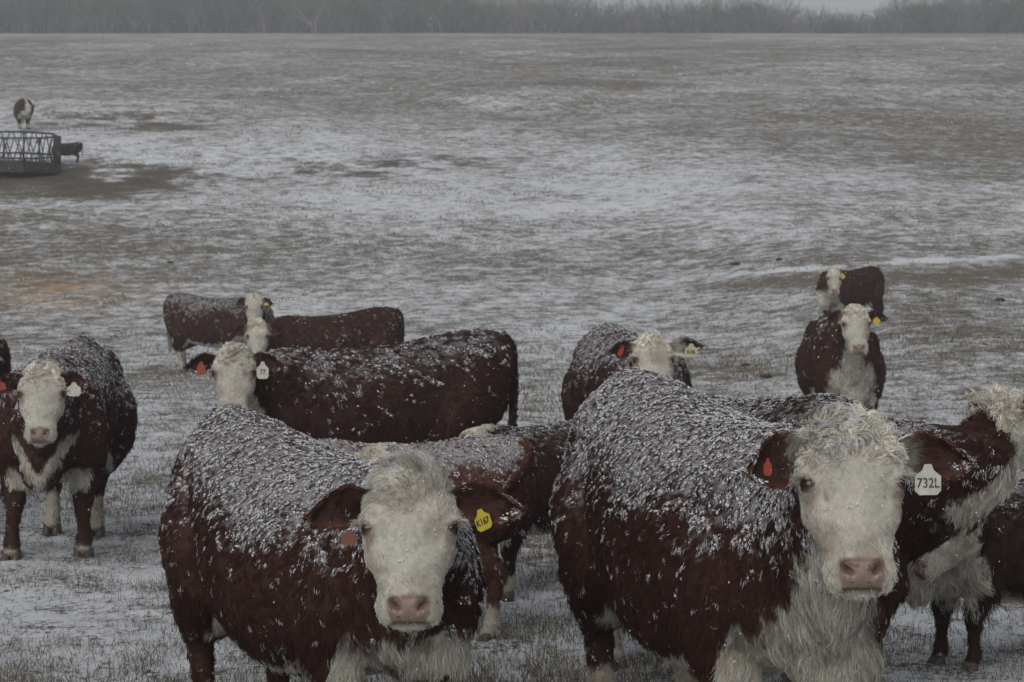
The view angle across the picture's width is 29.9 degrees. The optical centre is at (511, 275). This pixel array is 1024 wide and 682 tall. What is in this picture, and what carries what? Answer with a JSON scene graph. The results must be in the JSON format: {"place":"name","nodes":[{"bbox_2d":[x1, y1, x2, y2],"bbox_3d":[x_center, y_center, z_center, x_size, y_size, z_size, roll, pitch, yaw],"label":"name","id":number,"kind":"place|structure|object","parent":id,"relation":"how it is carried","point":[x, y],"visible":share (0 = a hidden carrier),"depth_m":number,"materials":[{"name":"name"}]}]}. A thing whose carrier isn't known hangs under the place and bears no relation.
{"place":"outdoors","nodes":[
{"label":"outdoors","id":0,"kind":"place"},
{"bbox_2d":[0,33,1023,681],"bbox_3d":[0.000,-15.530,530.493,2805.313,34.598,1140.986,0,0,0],"label":"ground","id":1,"kind":"structure","parent":0,"point":[446,287],"depth_m":57.56,"materials":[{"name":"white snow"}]},
{"bbox_2d":[0,336,11,399],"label":"cow","id":2,"kind":"object","parent":1,"relation":"on","point":[5,361],"visible":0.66,"depth_m":14.68},
{"bbox_2d":[13,98,34,128],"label":"cow","id":3,"kind":"object","parent":1,"relation":"on","point":[23,109],"visible":0.96,"depth_m":77.47},
{"bbox_2d":[0,131,60,173],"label":"hay feeder","id":4,"kind":"object","parent":1,"relation":"on","point":[30,166],"visible":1,"depth_m":65.92,"materials":[{"name":"metal"}]},
{"bbox_2d":[51,142,82,162],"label":"calf","id":5,"kind":"object","parent":1,"relation":"on","point":[68,149],"visible":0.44,"depth_m":69.33},
{"bbox_2d":[0,334,137,560],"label":"cow","id":6,"kind":"object","parent":1,"relation":"on","point":[39,429],"visible":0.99,"depth_m":11.61},
{"bbox_2d":[163,293,274,372],"bbox_3d":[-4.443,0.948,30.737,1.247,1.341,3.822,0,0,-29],"label":"cow","id":7,"kind":"object","parent":1,"relation":"on","point":[202,320],"visible":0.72,"depth_m":31.32},
{"bbox_2d":[233,306,405,353],"bbox_3d":[-2.619,1.069,24.198,1.195,1.328,2.704,0,0,41],"label":"cow","id":8,"kind":"object","parent":1,"relation":"on","point":[372,325],"visible":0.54,"depth_m":24.24},
{"bbox_2d":[157,406,527,681],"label":"cow","id":9,"kind":"object","parent":1,"relation":"on","point":[392,614],"visible":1,"depth_m":6.15},
{"bbox_2d":[183,328,520,443],"bbox_3d":[-1.110,1.052,12.938,2.365,1.373,0.947,0,0,-24],"label":"cow","id":10,"kind":"object","parent":1,"relation":"on","point":[394,404],"visible":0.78,"depth_m":12.71},
{"bbox_2d":[316,434,538,641],"bbox_3d":[-0.549,1.248,9.392,1.434,0.977,0.566,0,0,22],"label":"calf","id":11,"kind":"object","parent":1,"relation":"on","point":[492,459],"visible":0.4,"depth_m":9.08},
{"bbox_2d":[0,0,1023,32],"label":"woodland","id":12,"kind":"object","parent":1,"relation":"on","point":[355,16],"visible":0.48,"depth_m":284.70,"materials":[{"name":"grey plant"}]},
{"bbox_2d":[0,48,1023,412],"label":"tussocks","id":13,"kind":"object","parent":1,"relation":"on","point":[186,372],"visible":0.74,"depth_m":55.52,"materials":[{"name":"brown plant"}]},
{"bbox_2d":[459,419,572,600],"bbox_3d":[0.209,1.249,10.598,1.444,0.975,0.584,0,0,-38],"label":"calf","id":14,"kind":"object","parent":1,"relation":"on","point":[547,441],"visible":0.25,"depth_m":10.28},
{"bbox_2d":[560,322,705,420],"bbox_3d":[0.905,1.048,13.832,0.839,1.379,2.765,0,0,-6],"label":"cow","id":15,"kind":"object","parent":1,"relation":"on","point":[596,358],"visible":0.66,"depth_m":13.61},
{"bbox_2d":[548,367,978,681],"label":"cow","id":16,"kind":"object","parent":1,"relation":"on","point":[825,567],"visible":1,"depth_m":5.84},
{"bbox_2d":[759,374,771,378],"bbox_3d":[3.964,1.569,29.842,0.183,0.084,0.166,0,0,37],"label":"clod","id":17,"kind":"object","parent":1,"relation":"on","point":[765,376],"visible":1,"depth_m":29.80,"materials":[{"name":"soil"}]},
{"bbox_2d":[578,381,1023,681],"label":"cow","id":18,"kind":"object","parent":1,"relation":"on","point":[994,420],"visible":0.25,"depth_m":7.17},
{"bbox_2d":[795,304,888,410],"bbox_3d":[3.358,1.008,19.250,0.778,1.460,2.701,0,0,1],"label":"cow","id":19,"kind":"object","parent":1,"relation":"on","point":[832,340],"visible":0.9,"depth_m":18.78},
{"bbox_2d":[816,265,884,323],"bbox_3d":[6.037,0.411,34.663,0.851,1.171,2.190,0,0,35],"label":"heifer","id":20,"kind":"object","parent":1,"relation":"on","point":[835,290],"visible":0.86,"depth_m":34.48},
{"bbox_2d":[901,478,1023,671],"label":"calf","id":21,"kind":"object","parent":1,"relation":"on","point":[979,576],"visible":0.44,"depth_m":8.28},
{"bbox_2d":[0,0,1023,681],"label":"falling snow","id":22,"kind":"structure","parent":0,"point":[482,230],"depth_m":8.12,"materials":[{"name":"white snow"}]},
{"bbox_2d":[18,0,1018,32],"label":"sky","id":23,"kind":"structure","parent":0,"point":[853,5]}
]}

